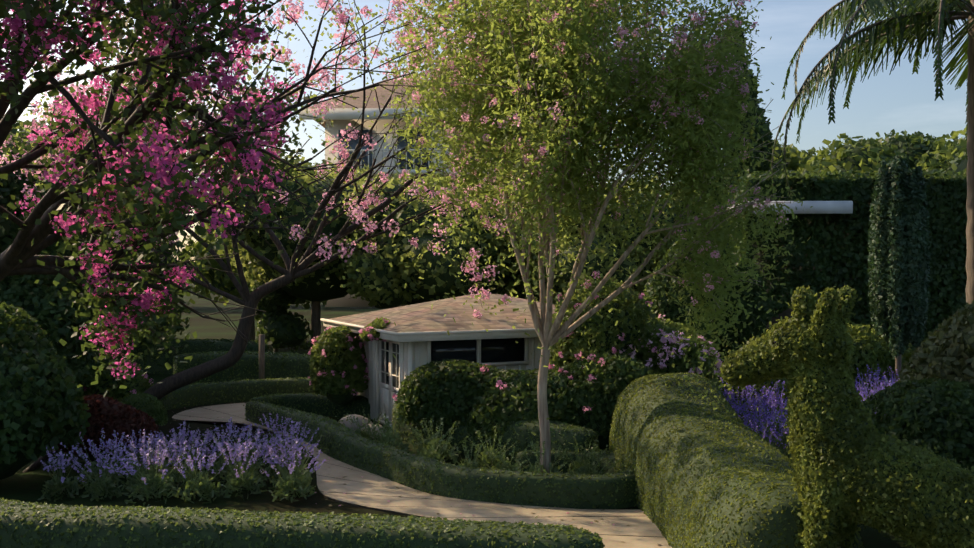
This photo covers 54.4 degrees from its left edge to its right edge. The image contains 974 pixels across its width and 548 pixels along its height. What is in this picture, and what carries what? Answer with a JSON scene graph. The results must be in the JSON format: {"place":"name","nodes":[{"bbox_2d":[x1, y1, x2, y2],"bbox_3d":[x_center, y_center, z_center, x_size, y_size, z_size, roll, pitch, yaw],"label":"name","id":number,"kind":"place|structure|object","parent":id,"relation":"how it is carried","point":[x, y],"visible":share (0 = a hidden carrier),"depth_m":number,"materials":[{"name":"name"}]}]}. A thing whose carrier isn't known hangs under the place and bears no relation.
{"place":"outdoors","nodes":[
{"label":"outdoors","id":0,"kind":"place"},
{"bbox_2d":[0,283,916,547],"bbox_3d":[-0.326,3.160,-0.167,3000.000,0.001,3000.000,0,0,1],"label":"ground","id":1,"kind":"structure","parent":0,"point":[24,487],"depth_m":14.14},
{"bbox_2d":[3,119,70,147],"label":"dark tree","id":2,"kind":"object","parent":1,"relation":"on","point":[20,130],"depth_m":24.25,"materials":[{"name":"green plant"}]},
{"bbox_2d":[0,301,90,479],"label":"dark shrub","id":3,"kind":"object","parent":1,"relation":"on","point":[38,383],"visible":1,"depth_m":13.50,"materials":[{"name":"green plant"}]},
{"bbox_2d":[0,275,106,409],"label":"dark shrub","id":4,"kind":"object","parent":1,"relation":"on","point":[39,307],"visible":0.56,"depth_m":17.22,"materials":[{"name":"green plant"}]},
{"bbox_2d":[0,120,138,317],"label":"dark tree","id":5,"kind":"object","parent":1,"relation":"on","point":[7,191],"visible":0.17,"depth_m":18.20,"materials":[{"name":"green plant"}]},
{"bbox_2d":[2,144,160,316],"bbox_3d":[-10.641,-0.046,21.328,5.991,6.135,5.602,0,0,1],"label":"dark tree","id":6,"kind":"object","parent":1,"relation":"on","point":[143,253],"depth_m":21.91,"materials":[{"name":"green plant"}]},
{"bbox_2d":[51,394,159,462],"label":"shrub","id":7,"kind":"object","parent":1,"relation":"on","point":[109,415],"visible":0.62,"depth_m":14.84,"materials":[{"name":"plant"}]},
{"bbox_2d":[83,358,152,400],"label":"bush","id":8,"kind":"object","parent":1,"relation":"on","point":[135,384],"visible":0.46,"depth_m":18.29,"materials":[{"name":"green plant"}]},
{"bbox_2d":[119,393,167,425],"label":"box ball shrub","id":9,"kind":"object","parent":1,"relation":"on","point":[155,410],"visible":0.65,"depth_m":17.43,"materials":[{"name":"green plant"}]},
{"bbox_2d":[89,95,205,352],"bbox_3d":[-11.436,-1.431,29.129,5.125,8.804,4.582,0,0,1],"label":"conifer tree","id":10,"kind":"object","parent":1,"relation":"on","point":[179,308],"visible":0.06,"depth_m":28.55,"materials":[{"name":"green plant"}]},
{"bbox_2d":[95,338,267,374],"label":"tall hedge","id":11,"kind":"object","parent":1,"relation":"on","point":[157,365],"visible":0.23,"depth_m":28.06,"materials":[{"name":"green plant"}]},
{"bbox_2d":[38,413,325,506],"bbox_3d":[-4.136,2.625,14.200,3.966,0.970,4.210,0,0,1],"label":"lavender","id":12,"kind":"object","parent":1,"relation":"on","point":[161,475],"visible":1,"depth_m":13.16,"materials":[{"name":"purple plant"}]},
{"bbox_2d":[0,0,425,396],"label":"flowering tree","id":13,"kind":"object","parent":1,"relation":"on","point":[143,169],"visible":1,"depth_m":5.84,"materials":[{"name":"pink plant"}]},
{"bbox_2d":[196,197,254,339],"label":"tree row","id":14,"kind":"object","parent":1,"relation":"on","point":[252,335],"depth_m":41.29,"materials":[{"name":"green plant"}]},
{"bbox_2d":[160,377,322,409],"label":"border hedge","id":15,"kind":"object","parent":1,"relation":"on","point":[209,393],"visible":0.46,"depth_m":22.21,"materials":[{"name":"green plant"}]},
{"bbox_2d":[172,350,310,382],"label":"hedge","id":16,"kind":"object","parent":1,"relation":"on","point":[280,365],"visible":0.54,"depth_m":25.15,"materials":[{"name":"green plant"}]},
{"bbox_2d":[181,226,327,308],"bbox_3d":[-9.292,0.192,39.549,6.652,5.425,7.114,0,0,1],"label":"tree row","id":17,"kind":"object","parent":1,"relation":"on","point":[220,280],"visible":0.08,"depth_m":38.09,"materials":[{"name":"green plant"}]},
{"bbox_2d":[248,261,313,351],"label":"shrub","id":18,"kind":"object","parent":1,"relation":"on","point":[279,326],"visible":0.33,"depth_m":32.14,"materials":[{"name":"green plant"}]},
{"bbox_2d":[0,0,583,472],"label":"arching tree","id":19,"kind":"object","parent":1,"relation":"on","point":[248,300],"visible":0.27,"depth_m":17.73,"materials":[{"name":"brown plant"}]},
{"bbox_2d":[199,149,388,350],"bbox_3d":[-6.104,-0.840,33.186,7.232,7.571,7.629,0,0,1],"label":"tree","id":20,"kind":"object","parent":1,"relation":"on","point":[314,288],"visible":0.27,"depth_m":30.76,"materials":[{"name":"green plant"}]},
{"bbox_2d":[0,498,604,547],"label":"hedge","id":21,"kind":"object","parent":1,"relation":"on","point":[23,524],"visible":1,"depth_m":8.09,"materials":[{"name":"green plant"}]},
{"bbox_2d":[250,393,369,417],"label":"hedge","id":22,"kind":"object","parent":1,"relation":"on","point":[320,404],"visible":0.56,"depth_m":20.26,"materials":[{"name":"green plant"}]},
{"bbox_2d":[340,414,372,430],"bbox_3d":[-2.406,2.860,17.311,0.733,0.586,0.621,0,0,1],"label":"boulder","id":23,"kind":"object","parent":1,"relation":"on","point":[359,421],"visible":0.38,"depth_m":17.15,"materials":[{"name":"grey stone"}]},
{"bbox_2d":[361,424,383,437],"bbox_3d":[-2.070,2.927,17.118,0.555,0.415,0.544,0,0,1],"label":"boulder","id":24,"kind":"object","parent":1,"relation":"on","point":[377,428],"visible":0.23,"depth_m":17.00,"materials":[{"name":"grey stone"}]},
{"bbox_2d":[299,79,501,306],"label":"house","id":25,"kind":"structure","parent":1,"relation":"on","point":[344,117],"depth_m":44.89,"materials":[{"name":"beige paint"}]},
{"bbox_2d":[172,403,656,536],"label":"garden path","id":26,"kind":"structure","parent":1,"relation":"on","point":[366,507],"depth_m":12.52,"materials":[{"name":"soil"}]},
{"bbox_2d":[172,403,671,547],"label":"path slabs","id":27,"kind":"structure","parent":26,"relation":"on","point":[639,522],"depth_m":12.42,"materials":[{"name":"stone"}]},
{"bbox_2d":[174,405,628,541],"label":"litter leaves","id":28,"kind":"object","parent":27,"relation":"on","point":[424,498],"visible":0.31,"depth_m":12.79,"materials":[{"name":"brown plant"}]},
{"bbox_2d":[245,400,636,508],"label":"hedge","id":29,"kind":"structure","parent":1,"relation":"on","point":[610,488],"depth_m":13.07,"materials":[{"name":"green plant"}]},
{"bbox_2d":[320,294,572,427],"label":"shed","id":30,"kind":"structure","parent":1,"relation":"on","point":[419,339],"depth_m":18.56,"materials":[{"name":"white paint"}]},
{"bbox_2d":[308,325,369,404],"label":"flowering bush","id":31,"kind":"object","parent":30,"relation":"attached to","point":[339,371],"visible":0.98,"depth_m":19.32,"materials":[{"name":"green plant"}]},
{"bbox_2d":[358,317,389,341],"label":"flowering shrub","id":32,"kind":"object","parent":30,"relation":"on","point":[368,332],"visible":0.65,"depth_m":18.10,"materials":[{"name":"green plant"}]},
{"bbox_2d":[341,172,556,308],"bbox_3d":[-1.219,-0.154,30.823,6.940,6.229,7.175,0,0,29],"label":"tree","id":33,"kind":"object","parent":1,"relation":"on","point":[387,279],"visible":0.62,"depth_m":28.78,"materials":[{"name":"green plant"}]},
{"bbox_2d":[392,359,518,437],"bbox_3d":[-0.298,2.257,16.724,2.790,1.523,1.515,0,0,16],"label":"bush","id":34,"kind":"object","parent":1,"relation":"on","point":[450,394],"visible":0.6,"depth_m":16.27,"materials":[{"name":"green plant"}]},
{"bbox_2d":[335,409,618,474],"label":"low plants","id":35,"kind":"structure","parent":1,"relation":"on","point":[434,447],"depth_m":14.55,"materials":[{"name":"green plant"}]},
{"bbox_2d":[392,398,599,464],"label":"island hedge","id":36,"kind":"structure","parent":1,"relation":"on","point":[561,433],"depth_m":15.03,"materials":[{"name":"green plant"}]},
{"bbox_2d":[466,363,591,441],"bbox_3d":[1.260,2.285,16.160,3.202,1.507,2.352,0,0,1],"label":"flowering bush","id":37,"kind":"object","parent":1,"relation":"on","point":[504,403],"visible":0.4,"depth_m":15.46,"materials":[{"name":"green plant"}]},
{"bbox_2d":[359,0,812,517],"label":"tree","id":38,"kind":"object","parent":1,"relation":"on","point":[541,67],"visible":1,"depth_m":12.43,"materials":[{"name":"green plant"}]},
{"bbox_2d":[552,353,654,450],"bbox_3d":[1.916,2.183,15.812,2.310,1.748,1.920,0,0,1],"label":"flowering bush","id":39,"kind":"object","parent":1,"relation":"on","point":[613,376],"visible":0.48,"depth_m":15.20,"materials":[{"name":"green plant"}]},
{"bbox_2d":[549,271,662,367],"bbox_3d":[2.090,1.299,17.094,2.365,2.711,2.006,0,0,1],"label":"bush","id":40,"kind":"object","parent":1,"relation":"on","point":[602,333],"visible":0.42,"depth_m":16.52,"materials":[{"name":"green plant"}]},
{"bbox_2d":[523,176,723,304],"bbox_3d":[4.308,-0.141,29.564,6.135,6.219,7.442,0,0,18],"label":"tree","id":41,"kind":"object","parent":1,"relation":"on","point":[561,283],"visible":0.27,"depth_m":27.51,"materials":[{"name":"green plant"}]},
{"bbox_2d":[619,314,707,376],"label":"flowering bush","id":42,"kind":"object","parent":1,"relation":"on","point":[670,324],"visible":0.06,"depth_m":17.11,"materials":[{"name":"green plant"}]},
{"bbox_2d":[626,328,722,385],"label":"oleander shrub","id":43,"kind":"object","parent":1,"relation":"on","point":[665,362],"visible":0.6,"depth_m":16.36,"materials":[{"name":"green plant"}]},
{"bbox_2d":[643,234,721,342],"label":"dark cone shrub","id":44,"kind":"object","parent":1,"relation":"on","point":[668,310],"visible":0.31,"depth_m":21.64,"materials":[{"name":"green plant"}]},
{"bbox_2d":[682,165,720,206],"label":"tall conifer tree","id":45,"kind":"object","parent":1,"relation":"on","point":[709,188],"depth_m":39.89,"materials":[{"name":"green plant"}]},
{"bbox_2d":[608,372,863,547],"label":"hedge","id":46,"kind":"object","parent":1,"relation":"on","point":[708,476],"visible":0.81,"depth_m":10.67,"materials":[{"name":"green plant"}]},
{"bbox_2d":[716,257,767,366],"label":"dark cone shrub","id":47,"kind":"object","parent":1,"relation":"on","point":[747,331],"visible":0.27,"depth_m":22.02,"materials":[{"name":"green plant"}]},
{"bbox_2d":[715,27,773,268],"bbox_3d":[10.813,-3.829,39.662,3.264,13.466,3.158,0,0,-30],"label":"tree","id":48,"kind":"object","parent":1,"relation":"on","point":[756,129],"visible":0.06,"depth_m":38.65,"materials":[{"name":"green plant"}]},
{"bbox_2d":[718,376,787,415],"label":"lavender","id":49,"kind":"object","parent":1,"relation":"on","point":[758,388],"visible":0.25,"depth_m":18.48,"materials":[{"name":"purple plant"}]},
{"bbox_2d":[768,139,823,175],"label":"tree","id":50,"kind":"object","parent":1,"relation":"on","point":[796,158],"visible":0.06,"depth_m":43.03,"materials":[{"name":"green plant"}]},
{"bbox_2d":[719,364,904,460],"bbox_3d":[6.730,2.485,17.551,6.035,1.205,7.931,0,0,1],"label":"lavender","id":51,"kind":"object","parent":1,"relation":"on","point":[768,425],"visible":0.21,"depth_m":17.07,"materials":[{"name":"purple plant"}]},
{"bbox_2d":[723,322,912,395],"bbox_3d":[7.800,2.021,22.153,4.554,1.806,2.011,0,0,1],"label":"shrub","id":52,"kind":"object","parent":1,"relation":"on","point":[873,350],"visible":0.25,"depth_m":21.59,"materials":[{"name":"green plant"}]},
{"bbox_2d":[717,285,973,547],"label":"topiary giraffe","id":53,"kind":"object","parent":1,"relation":"on","point":[852,467],"visible":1,"depth_m":7.91,"materials":[{"name":"green plant"}]},
{"bbox_2d":[788,133,903,176],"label":"tree","id":54,"kind":"object","parent":1,"relation":"on","point":[862,155],"visible":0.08,"depth_m":34.85,"materials":[{"name":"green plant"}]},
{"bbox_2d":[726,169,966,389],"bbox_3d":[11.524,0.134,25.184,9.765,5.725,2.803,0,0,1],"label":"tall hedge","id":55,"kind":"object","parent":1,"relation":"on","point":[833,250],"visible":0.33,"depth_m":24.36,"materials":[{"name":"green plant"}]},
{"bbox_2d":[770,0,973,303],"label":"palm tree","id":56,"kind":"object","parent":1,"relation":"on","point":[911,21],"visible":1,"depth_m":13.96,"materials":[{"name":"green plant"}]},
{"bbox_2d":[867,152,931,382],"bbox_3d":[8.601,0.243,19.785,1.233,5.576,1.213,0,0,1],"label":"cypress tree","id":57,"kind":"object","parent":1,"relation":"on","point":[900,254],"visible":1,"depth_m":19.43,"materials":[{"name":"green plant"}]},
{"bbox_2d":[866,129,965,171],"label":"tree","id":58,"kind":"object","parent":1,"relation":"on","point":[914,147],"visible":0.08,"depth_m":42.13,"materials":[{"name":"green plant"}]},
{"bbox_2d":[863,378,973,473],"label":"dark shrub","id":59,"kind":"object","parent":1,"relation":"on","point":[942,421],"visible":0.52,"depth_m":9.89,"materials":[{"name":"green plant"}]},
{"bbox_2d":[897,300,973,401],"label":"olive shrub","id":60,"kind":"object","parent":1,"relation":"on","point":[947,353],"visible":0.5,"depth_m":10.86,"materials":[{"name":"green plant"}]},
{"bbox_2d":[913,127,967,176],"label":"tree","id":61,"kind":"object","parent":1,"relation":"on","point":[958,163],"visible":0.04,"depth_m":35.05,"materials":[{"name":"green plant"}]},
{"bbox_2d":[0,0,967,268],"label":"sky","id":62,"kind":"structure","parent":0,"point":[901,100],"materials":[{"name":"blue"}]},
{"label":"lawn","id":63,"kind":"structure","parent":0,"visible":0},
{"bbox_2d":[259,334,264,378],"bbox_3d":[-5.607,2.257,23.574,0.120,1.500,0.120,0,0,1],"label":"wooden post","id":64,"kind":"object","parent":63,"relation":"on","point":[261,356],"visible":0.64,"depth_m":23.51,"materials":[{"name":"grey wood"}]}
]}

